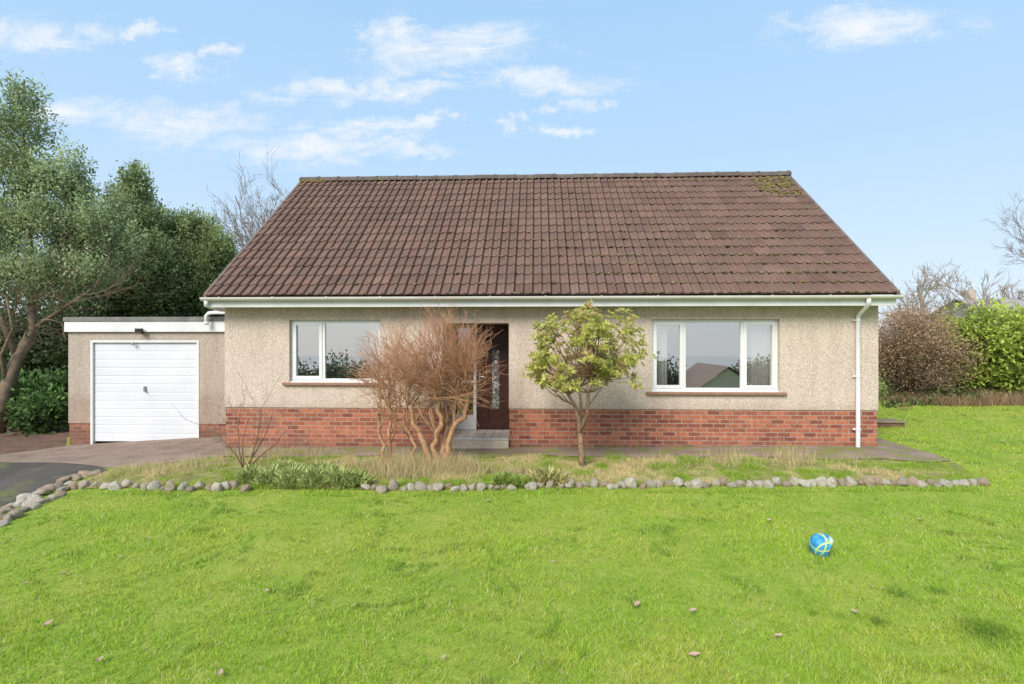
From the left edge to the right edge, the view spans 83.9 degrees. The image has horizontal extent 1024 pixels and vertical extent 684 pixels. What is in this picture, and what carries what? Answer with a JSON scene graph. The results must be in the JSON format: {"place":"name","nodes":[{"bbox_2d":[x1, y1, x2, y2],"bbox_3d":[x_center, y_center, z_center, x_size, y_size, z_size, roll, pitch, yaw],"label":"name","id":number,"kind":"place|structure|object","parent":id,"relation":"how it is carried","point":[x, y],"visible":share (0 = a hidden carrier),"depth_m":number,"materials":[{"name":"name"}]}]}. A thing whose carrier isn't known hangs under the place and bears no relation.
{"place":"outdoors","nodes":[
{"label":"outdoors","id":0,"kind":"place"},
{"bbox_2d":[0,462,109,506],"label":"driveway","id":1,"kind":"structure","parent":0,"point":[17,479],"depth_m":8.51,"materials":[{"name":"asphalt"}]},
{"bbox_2d":[56,476,70,482],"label":"edging stone","id":2,"kind":"object","parent":1,"relation":"on","point":[64,479],"visible":0.7,"depth_m":8.00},
{"bbox_2d":[78,470,89,477],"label":"edging stone","id":3,"kind":"object","parent":1,"relation":"on","point":[82,473],"visible":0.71,"depth_m":8.22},
{"bbox_2d":[0,346,1023,683],"bbox_3d":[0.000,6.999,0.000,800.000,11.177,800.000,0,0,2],"label":"ground","id":4,"kind":"structure","parent":0,"point":[514,636],"depth_m":4.68,"materials":[{"name":"plant"}]},
{"bbox_2d":[0,520,9,526],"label":"edging stone","id":5,"kind":"object","parent":4,"relation":"on","point":[3,523],"visible":0.88,"depth_m":6.19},
{"bbox_2d":[0,508,13,513],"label":"edging stone","id":6,"kind":"object","parent":4,"relation":"on","point":[5,510],"visible":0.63,"depth_m":6.70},
{"bbox_2d":[3,514,12,521],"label":"edging stone","id":7,"kind":"object","parent":4,"relation":"on","point":[8,517],"visible":0.69,"depth_m":6.35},
{"bbox_2d":[0,351,29,423],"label":"rhododendron","id":8,"kind":"object","parent":4,"relation":"on","point":[6,367],"depth_m":15.35,"materials":[{"name":"green plant"}]},
{"bbox_2d":[7,509,23,518],"bbox_3d":[-5.682,1.978,6.510,0.166,0.137,0.225,4,0,-34],"label":"edging stone","id":9,"kind":"object","parent":4,"relation":"on","point":[16,513],"visible":0.73,"depth_m":6.47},
{"bbox_2d":[13,498,25,507],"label":"edging stone","id":10,"kind":"object","parent":4,"relation":"on","point":[17,503],"visible":0.66,"depth_m":6.95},
{"bbox_2d":[16,493,32,500],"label":"edging stone","id":11,"kind":"object","parent":4,"relation":"on","point":[24,495],"visible":0.34,"depth_m":7.12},
{"bbox_2d":[21,501,40,510],"bbox_3d":[-5.796,1.987,6.838,0.184,0.136,0.163,0,0,-7],"label":"edging stone","id":12,"kind":"object","parent":4,"relation":"on","point":[32,505],"visible":0.77,"depth_m":6.83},
{"bbox_2d":[25,494,42,500],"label":"edging stone","id":13,"kind":"object","parent":4,"relation":"on","point":[34,497],"visible":0.48,"depth_m":7.03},
{"bbox_2d":[0,364,68,436],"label":"rhododendron","id":14,"kind":"object","parent":4,"relation":"on","point":[36,403],"visible":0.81,"depth_m":13.31,"materials":[{"name":"green plant"}]},
{"bbox_2d":[0,426,68,453],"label":"leaf litter ground","id":15,"kind":"structure","parent":4,"relation":"on","point":[13,443],"depth_m":12.15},
{"bbox_2d":[37,488,49,494],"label":"edging stone","id":16,"kind":"object","parent":4,"relation":"on","point":[44,491],"visible":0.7,"depth_m":7.42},
{"bbox_2d":[38,497,50,503],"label":"edging stone","id":17,"kind":"object","parent":4,"relation":"on","point":[44,500],"visible":0.73,"depth_m":7.06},
{"bbox_2d":[36,484,55,491],"bbox_3d":[-6.201,1.968,7.589,0.164,0.126,0.210,18,15,24],"label":"edging stone","id":18,"kind":"object","parent":4,"relation":"on","point":[51,487],"visible":0.52,"depth_m":7.58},
{"bbox_2d":[54,490,66,497],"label":"edging stone","id":19,"kind":"object","parent":4,"relation":"on","point":[61,494],"visible":0.86,"depth_m":7.31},
{"bbox_2d":[55,486,69,491],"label":"edging stone","id":20,"kind":"object","parent":4,"relation":"on","point":[65,488],"visible":0.69,"depth_m":7.55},
{"bbox_2d":[71,475,82,480],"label":"edging stone","id":21,"kind":"object","parent":4,"relation":"on","point":[77,477],"visible":0.94,"depth_m":8.06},
{"bbox_2d":[0,61,165,433],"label":"holly tree","id":22,"kind":"object","parent":4,"relation":"on","point":[65,227],"visible":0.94,"depth_m":14.12,"materials":[{"name":"green plant"}]},
{"bbox_2d":[85,469,102,476],"bbox_3d":[-6.077,1.916,8.285,0.211,0.112,0.146,-4,11,-44],"label":"edging stone","id":23,"kind":"object","parent":4,"relation":"on","point":[93,473],"visible":0.86,"depth_m":8.25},
{"bbox_2d":[0,281,224,379],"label":"boundary hedge","id":24,"kind":"object","parent":4,"relation":"on","point":[35,357],"visible":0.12,"depth_m":18.09,"materials":[{"name":"green plant"}]},
{"bbox_2d":[0,436,225,467],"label":"garage forecourt","id":25,"kind":"structure","parent":4,"relation":"on","point":[109,455],"depth_m":9.97,"materials":[{"name":"grey concrete"}]},
{"bbox_2d":[54,158,198,316],"bbox_3d":[-12.571,-1.958,18.529,4.723,8.375,3.610,0,0,2],"label":"evergreen tree","id":26,"kind":"object","parent":4,"relation":"on","point":[159,250],"visible":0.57,"depth_m":18.05,"materials":[{"name":"green plant"}]},
{"bbox_2d":[63,317,225,444],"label":"garage","id":27,"kind":"structure","parent":4,"relation":"on","point":[121,387],"depth_m":11.34,"materials":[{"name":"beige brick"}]},
{"bbox_2d":[95,343,196,440],"bbox_3d":[-7.298,1.003,11.321,2.114,1.969,0.084,0,0,2],"label":"garage door","id":28,"kind":"structure","parent":27,"relation":"in","point":[136,385],"depth_m":11.36,"materials":[{"name":"white paint"}]},
{"bbox_2d":[140,483,148,490],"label":"edging stone","id":29,"kind":"object","parent":4,"relation":"on","point":[143,486],"visible":0.73,"depth_m":7.33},
{"bbox_2d":[147,480,160,490],"bbox_3d":[-4.651,1.870,7.385,0.142,0.150,0.164,9,23,42],"label":"edging stone","id":30,"kind":"object","parent":4,"relation":"on","point":[156,484],"visible":0.81,"depth_m":7.34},
{"bbox_2d":[164,480,175,491],"bbox_3d":[-4.392,1.874,7.341,0.122,0.180,0.163,11,-21,-21],"label":"edging stone","id":31,"kind":"object","parent":4,"relation":"on","point":[170,486],"visible":0.78,"depth_m":7.28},
{"bbox_2d":[113,202,242,316],"bbox_3d":[-11.318,-1.287,19.490,4.749,6.968,3.393,0,0,2],"label":"evergreen tree","id":32,"kind":"object","parent":4,"relation":"on","point":[214,253],"visible":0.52,"depth_m":18.86,"materials":[{"name":"green plant"}]},
{"bbox_2d":[185,486,195,492],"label":"edging stone","id":33,"kind":"object","parent":4,"relation":"on","point":[191,488],"visible":0.88,"depth_m":7.25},
{"bbox_2d":[211,482,223,491],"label":"edging stone","id":34,"kind":"object","parent":4,"relation":"on","point":[216,487],"visible":0.82,"depth_m":7.23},
{"bbox_2d":[221,481,230,489],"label":"edging stone","id":35,"kind":"object","parent":4,"relation":"on","point":[226,485],"visible":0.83,"depth_m":7.30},
{"bbox_2d":[240,484,249,491],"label":"edging stone","id":36,"kind":"object","parent":4,"relation":"on","point":[245,487],"visible":0.9,"depth_m":7.20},
{"bbox_2d":[205,142,289,248],"bbox_3d":[-9.300,-2.690,21.934,5.178,9.597,4.404,0,0,2],"label":"bare tree","id":37,"kind":"object","parent":4,"relation":"on","point":[251,227],"visible":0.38,"depth_m":21.90,"materials":[{"name":"plant"}]},
{"bbox_2d":[376,485,387,493],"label":"edging stone","id":38,"kind":"object","parent":4,"relation":"on","point":[381,489],"visible":0.94,"depth_m":7.08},
{"bbox_2d":[414,481,426,490],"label":"edging stone","id":39,"kind":"object","parent":4,"relation":"on","point":[419,486],"visible":0.84,"depth_m":7.17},
{"bbox_2d":[432,482,443,491],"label":"edging stone","id":40,"kind":"object","parent":4,"relation":"on","point":[437,487],"visible":0.89,"depth_m":7.12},
{"bbox_2d":[450,486,460,491],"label":"edging stone","id":41,"kind":"object","parent":4,"relation":"on","point":[455,488],"visible":0.86,"depth_m":7.11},
{"bbox_2d":[476,482,485,491],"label":"edging stone","id":42,"kind":"object","parent":4,"relation":"on","point":[480,486],"visible":0.84,"depth_m":7.11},
{"bbox_2d":[506,484,516,490],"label":"edging stone","id":43,"kind":"object","parent":4,"relation":"on","point":[510,487],"visible":0.94,"depth_m":7.12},
{"bbox_2d":[524,482,536,490],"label":"edging stone","id":44,"kind":"object","parent":4,"relation":"on","point":[531,486],"visible":0.86,"depth_m":7.12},
{"bbox_2d":[89,456,973,489],"bbox_3d":[0.137,1.836,7.902,12.262,0.262,1.592,0,0,2],"label":"flower bed","id":45,"kind":"object","parent":4,"relation":"on","point":[377,480],"visible":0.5,"depth_m":7.88,"materials":[{"name":"plant"}]},
{"bbox_2d":[68,481,78,489],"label":"edging stone","id":46,"kind":"object","parent":45,"relation":"on","point":[73,485],"visible":0.77,"depth_m":7.62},
{"bbox_2d":[78,480,89,489],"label":"edging stone","id":47,"kind":"object","parent":45,"relation":"on","point":[83,484],"visible":0.91,"depth_m":7.62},
{"bbox_2d":[99,482,109,489],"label":"edging stone","id":48,"kind":"object","parent":45,"relation":"on","point":[103,486],"visible":0.68,"depth_m":7.53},
{"bbox_2d":[108,481,122,490],"bbox_3d":[-5.218,1.912,7.503,0.157,0.151,0.122,-3,18,0],"label":"edging stone","id":49,"kind":"object","parent":45,"relation":"on","point":[115,485],"visible":0.87,"depth_m":7.46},
{"bbox_2d":[121,479,131,487],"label":"edging stone","id":50,"kind":"object","parent":45,"relation":"on","point":[125,483],"visible":0.84,"depth_m":7.54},
{"bbox_2d":[177,481,187,490],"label":"edging stone","id":51,"kind":"object","parent":45,"relation":"on","point":[181,487],"visible":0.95,"depth_m":7.33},
{"bbox_2d":[194,481,204,487],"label":"edging stone","id":52,"kind":"object","parent":45,"relation":"on","point":[198,484],"visible":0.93,"depth_m":7.35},
{"bbox_2d":[230,480,239,488],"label":"edging stone","id":53,"kind":"object","parent":45,"relation":"on","point":[234,484],"visible":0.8,"depth_m":7.34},
{"bbox_2d":[171,362,326,468],"bbox_3d":[-3.557,1.068,8.055,2.022,1.582,0.873,0,0,2],"label":"rose bush","id":54,"kind":"object","parent":45,"relation":"on","point":[242,464],"visible":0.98,"depth_m":8.02,"materials":[{"name":"plant"}]},
{"bbox_2d":[233,457,375,489],"bbox_3d":[-2.754,1.732,7.580,1.991,0.341,0.887,0,0,2],"label":"perennial clump","id":55,"kind":"object","parent":45,"relation":"on","point":[291,473],"visible":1,"depth_m":7.36,"materials":[{"name":"green plant"}]},
{"bbox_2d":[361,483,370,489],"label":"edging stone","id":56,"kind":"object","parent":45,"relation":"on","point":[366,486],"visible":0.91,"depth_m":7.21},
{"bbox_2d":[388,479,398,490],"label":"edging stone","id":57,"kind":"object","parent":45,"relation":"on","point":[393,485],"visible":1,"depth_m":7.18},
{"bbox_2d":[341,312,446,463],"bbox_3d":[-1.667,0.735,8.267,1.547,2.433,1.474,0,0,2],"label":"bare shrub","id":58,"kind":"object","parent":45,"relation":"on","point":[382,385],"visible":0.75,"depth_m":8.18,"materials":[{"name":"beige plant"}]},
{"bbox_2d":[407,483,414,490],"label":"edging stone","id":59,"kind":"object","parent":45,"relation":"on","point":[410,486],"visible":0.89,"depth_m":7.17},
{"bbox_2d":[364,296,512,463],"bbox_3d":[-1.067,0.594,8.185,2.029,2.518,1.812,0,0,-20],"label":"bare shrub","id":60,"kind":"object","parent":45,"relation":"on","point":[466,362],"visible":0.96,"depth_m":8.09,"materials":[{"name":"beige plant"}]},
{"bbox_2d":[468,483,476,490],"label":"edging stone","id":61,"kind":"object","parent":45,"relation":"on","point":[471,487],"visible":0.87,"depth_m":7.16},
{"bbox_2d":[107,438,880,479],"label":"dry grass","id":62,"kind":"structure","parent":45,"relation":"on","point":[422,467],"depth_m":8.08,"materials":[{"name":"plant"}]},
{"bbox_2d":[487,470,534,487],"bbox_3d":[-0.008,1.750,7.314,0.626,0.262,0.452,0,0,2],"label":"perennial clump","id":63,"kind":"object","parent":45,"relation":"on","point":[507,478],"visible":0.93,"depth_m":7.24,"materials":[{"name":"green plant"}]},
{"bbox_2d":[83,452,980,489],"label":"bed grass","id":64,"kind":"structure","parent":45,"relation":"on","point":[535,460],"depth_m":7.85,"materials":[{"name":"plant"}]},
{"bbox_2d":[528,465,574,486],"bbox_3d":[0.491,1.729,7.350,0.660,0.287,0.471,0,0,2],"label":"perennial clump","id":65,"kind":"object","parent":45,"relation":"on","point":[544,475],"visible":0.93,"depth_m":7.27,"materials":[{"name":"green plant"}]},
{"bbox_2d":[521,299,657,466],"bbox_3d":[1.071,0.590,8.051,1.913,2.395,1.741,0,0,2],"label":"pieris tree","id":66,"kind":"object","parent":45,"relation":"on","point":[597,368],"visible":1,"depth_m":7.87,"materials":[{"name":"green plant"}]},
{"bbox_2d":[589,478,597,487],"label":"edging stone","id":67,"kind":"object","parent":45,"relation":"on","point":[593,482],"visible":0.98,"depth_m":7.21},
{"bbox_2d":[653,479,663,487],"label":"edging stone","id":68,"kind":"object","parent":45,"relation":"on","point":[659,483],"visible":0.84,"depth_m":7.18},
{"bbox_2d":[673,477,683,486],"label":"edging stone","id":69,"kind":"object","parent":45,"relation":"on","point":[678,482],"visible":0.9,"depth_m":7.19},
{"bbox_2d":[719,477,727,485],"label":"edging stone","id":70,"kind":"object","parent":45,"relation":"on","point":[722,480],"visible":0.91,"depth_m":7.19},
{"bbox_2d":[753,480,763,487],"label":"edging stone","id":71,"kind":"object","parent":45,"relation":"on","point":[756,483],"visible":0.86,"depth_m":7.15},
{"bbox_2d":[771,477,780,484],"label":"edging stone","id":72,"kind":"object","parent":45,"relation":"on","point":[776,480],"visible":0.95,"depth_m":7.21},
{"bbox_2d":[845,476,856,486],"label":"edging stone","id":73,"kind":"object","parent":45,"relation":"on","point":[850,482],"visible":0.73,"depth_m":7.15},
{"bbox_2d":[862,476,874,486],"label":"edging stone","id":74,"kind":"object","parent":45,"relation":"on","point":[868,481],"visible":0.89,"depth_m":7.13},
{"bbox_2d":[896,476,908,485],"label":"edging stone","id":75,"kind":"object","parent":45,"relation":"on","point":[901,480],"visible":0.84,"depth_m":7.12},
{"bbox_2d":[975,477,989,485],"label":"edging stone","id":76,"kind":"object","parent":45,"relation":"on","point":[983,481],"visible":0.86,"depth_m":7.07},
{"bbox_2d":[101,483,985,496],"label":"edge grass","id":77,"kind":"structure","parent":4,"relation":"on","point":[914,488],"depth_m":7.01,"materials":[{"name":"plant"}]},
{"bbox_2d":[545,480,553,488],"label":"edging stone","id":78,"kind":"object","parent":4,"relation":"on","point":[549,484],"visible":0.87,"depth_m":7.17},
{"bbox_2d":[199,170,903,447],"bbox_3d":[0.132,-0.778,12.875,12.083,6.056,7.833,0,0,2],"label":"bungalow","id":79,"kind":"object","parent":4,"relation":"on","point":[753,301],"visible":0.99,"depth_m":9.55,"materials":[{"name":"red brick"}]},
{"bbox_2d":[282,320,379,385],"bbox_3d":[-2.967,0.177,9.571,1.747,1.093,0.185,0,0,2],"label":"window","id":80,"kind":"structure","parent":79,"relation":"in","point":[318,347],"depth_m":9.63,"materials":[{"name":"white plastic"}]},
{"bbox_2d":[477,325,508,428],"bbox_3d":[-0.217,0.565,10.343,0.858,2.030,0.110,0,0,2],"label":"front door","id":81,"kind":"structure","parent":79,"relation":"in","point":[497,416],"depth_m":10.35,"materials":[{"name":"brown wood"}]},
{"bbox_2d":[646,319,786,394],"bbox_3d":[3.313,0.245,9.306,2.251,1.227,0.185,0,0,2],"label":"window","id":82,"kind":"structure","parent":79,"relation":"in","point":[727,356],"depth_m":9.36,"materials":[{"name":"white plastic"}]},
{"bbox_2d":[564,477,574,488],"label":"edging stone","id":83,"kind":"object","parent":4,"relation":"on","point":[571,483],"visible":0.8,"depth_m":7.17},
{"bbox_2d":[624,477,636,488],"bbox_3d":[1.503,1.780,7.185,0.174,0.170,0.152,0,0,-22],"label":"edging stone","id":84,"kind":"object","parent":4,"relation":"on","point":[630,482],"visible":0.9,"depth_m":7.12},
{"bbox_2d":[644,479,656,487],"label":"edging stone","id":85,"kind":"object","parent":4,"relation":"on","point":[650,483],"visible":0.95,"depth_m":7.16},
{"bbox_2d":[684,481,692,488],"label":"edging stone","id":86,"kind":"object","parent":4,"relation":"on","point":[687,484],"visible":0.84,"depth_m":7.10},
{"bbox_2d":[691,479,703,488],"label":"edging stone","id":87,"kind":"object","parent":4,"relation":"on","point":[698,483],"visible":0.82,"depth_m":7.10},
{"bbox_2d":[727,482,736,488],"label":"edging stone","id":88,"kind":"object","parent":4,"relation":"on","point":[732,484],"visible":0.88,"depth_m":7.10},
{"bbox_2d":[736,480,744,486],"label":"edging stone","id":89,"kind":"object","parent":4,"relation":"on","point":[740,483],"visible":0.84,"depth_m":7.13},
{"bbox_2d":[763,479,773,488],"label":"edging stone","id":90,"kind":"object","parent":4,"relation":"on","point":[768,484],"visible":0.91,"depth_m":7.10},
{"bbox_2d":[782,480,791,486],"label":"edging stone","id":91,"kind":"object","parent":4,"relation":"on","point":[785,483],"visible":0.92,"depth_m":7.14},
{"bbox_2d":[788,476,799,485],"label":"edging stone","id":92,"kind":"object","parent":4,"relation":"on","point":[793,480],"visible":0.81,"depth_m":7.19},
{"bbox_2d":[798,479,810,487],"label":"edging stone","id":93,"kind":"object","parent":4,"relation":"on","point":[804,483],"visible":0.97,"depth_m":7.14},
{"bbox_2d":[809,479,817,486],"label":"edging stone","id":94,"kind":"object","parent":4,"relation":"on","point":[814,482],"visible":0.81,"depth_m":7.17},
{"bbox_2d":[816,476,825,486],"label":"edging stone","id":95,"kind":"object","parent":4,"relation":"on","point":[821,480],"visible":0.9,"depth_m":7.16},
{"bbox_2d":[809,533,833,557],"bbox_3d":[2.769,1.807,5.090,0.213,0.193,0.216,0,0,2],"label":"ball","id":96,"kind":"object","parent":4,"relation":"on","point":[820,544],"visible":0.99,"depth_m":5.02,"materials":[{"name":"plastic"}]},
{"bbox_2d":[826,477,836,487],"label":"edging stone","id":97,"kind":"object","parent":4,"relation":"on","point":[830,482],"visible":0.93,"depth_m":7.11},
{"bbox_2d":[837,478,846,485],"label":"edging stone","id":98,"kind":"object","parent":4,"relation":"on","point":[841,481],"visible":0.9,"depth_m":7.18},
{"bbox_2d":[873,477,882,485],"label":"edging stone","id":99,"kind":"object","parent":4,"relation":"on","point":[878,481],"visible":0.68,"depth_m":7.17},
{"bbox_2d":[877,418,906,427],"bbox_3d":[7.419,1.659,11.332,0.600,0.220,0.430,0,0,2],"label":"garden step","id":100,"kind":"object","parent":4,"relation":"on","point":[885,423],"visible":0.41,"depth_m":11.15,"materials":[{"name":"brown concrete"}]},
{"bbox_2d":[881,280,938,335],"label":"bare tree","id":101,"kind":"object","parent":4,"relation":"on","point":[908,301],"visible":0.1,"depth_m":46.05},
{"bbox_2d":[907,476,917,486],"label":"edging stone","id":102,"kind":"object","parent":4,"relation":"on","point":[912,481],"visible":0.72,"depth_m":7.14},
{"bbox_2d":[878,256,961,323],"bbox_3d":[27.144,-2.128,38.198,4.843,7.093,3.867,0,0,-18],"label":"bare tree","id":103,"kind":"object","parent":4,"relation":"on","point":[919,293],"visible":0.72,"depth_m":38.34,"materials":[{"name":"plant"}]},
{"bbox_2d":[916,480,927,487],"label":"edging stone","id":104,"kind":"object","parent":4,"relation":"on","point":[921,483],"visible":0.82,"depth_m":7.08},
{"bbox_2d":[878,293,993,400],"bbox_3d":[10.397,0.348,14.687,3.136,3.162,3.605,0,0,-16],"label":"winter shrub","id":105,"kind":"object","parent":4,"relation":"on","point":[907,365],"visible":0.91,"depth_m":14.25,"materials":[{"name":"brown plant"}]},
{"bbox_2d":[937,479,952,487],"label":"edging stone","id":106,"kind":"object","parent":4,"relation":"on","point":[946,483],"visible":0.79,"depth_m":7.06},
{"bbox_2d":[925,270,971,319],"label":"bare tree","id":107,"kind":"object","parent":4,"relation":"on","point":[949,300],"visible":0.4,"depth_m":44.59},
{"bbox_2d":[878,386,1023,409],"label":"dead stalks","id":108,"kind":"object","parent":4,"relation":"on","point":[1017,401],"visible":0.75,"depth_m":13.38,"materials":[{"name":"brown plant"}]},
{"bbox_2d":[881,381,1023,407],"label":"ivy","id":109,"kind":"object","parent":4,"relation":"on","point":[895,403],"visible":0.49,"depth_m":14.04,"materials":[{"name":"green plant"}]},
{"bbox_2d":[958,479,969,486],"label":"edging stone","id":110,"kind":"object","parent":4,"relation":"on","point":[965,482],"visible":0.86,"depth_m":7.06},
{"bbox_2d":[912,292,1023,395],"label":"laurel hedge","id":111,"kind":"object","parent":4,"relation":"on","point":[1004,335],"visible":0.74,"depth_m":14.50,"materials":[{"name":"green plant"}]},
{"bbox_2d":[926,264,1023,314],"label":"bare tree","id":112,"kind":"object","parent":4,"relation":"on","point":[986,300],"visible":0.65,"depth_m":42.68,"materials":[{"name":"plant"}]},
{"bbox_2d":[932,287,1023,334],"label":"distant house","id":113,"kind":"structure","parent":4,"relation":"on","point":[971,292],"depth_m":46.64,"materials":[{"name":"paint"}]},
{"bbox_2d":[978,190,1023,267],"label":"bare tree","id":114,"kind":"object","parent":4,"relation":"on","point":[1017,238],"visible":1,"depth_m":17.63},
{"bbox_2d":[984,271,1023,300],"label":"bare tree","id":115,"kind":"object","parent":4,"relation":"on","point":[1004,293],"visible":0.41,"depth_m":47.08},
{"bbox_2d":[0,0,1023,339],"label":"sky","id":116,"kind":"structure","parent":0,"point":[902,120],"materials":[{"name":"blue"}]},
{"bbox_2d":[223,437,949,461],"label":"path","id":117,"kind":"structure","parent":0,"point":[883,449],"depth_m":8.95,"materials":[{"name":"concrete"}]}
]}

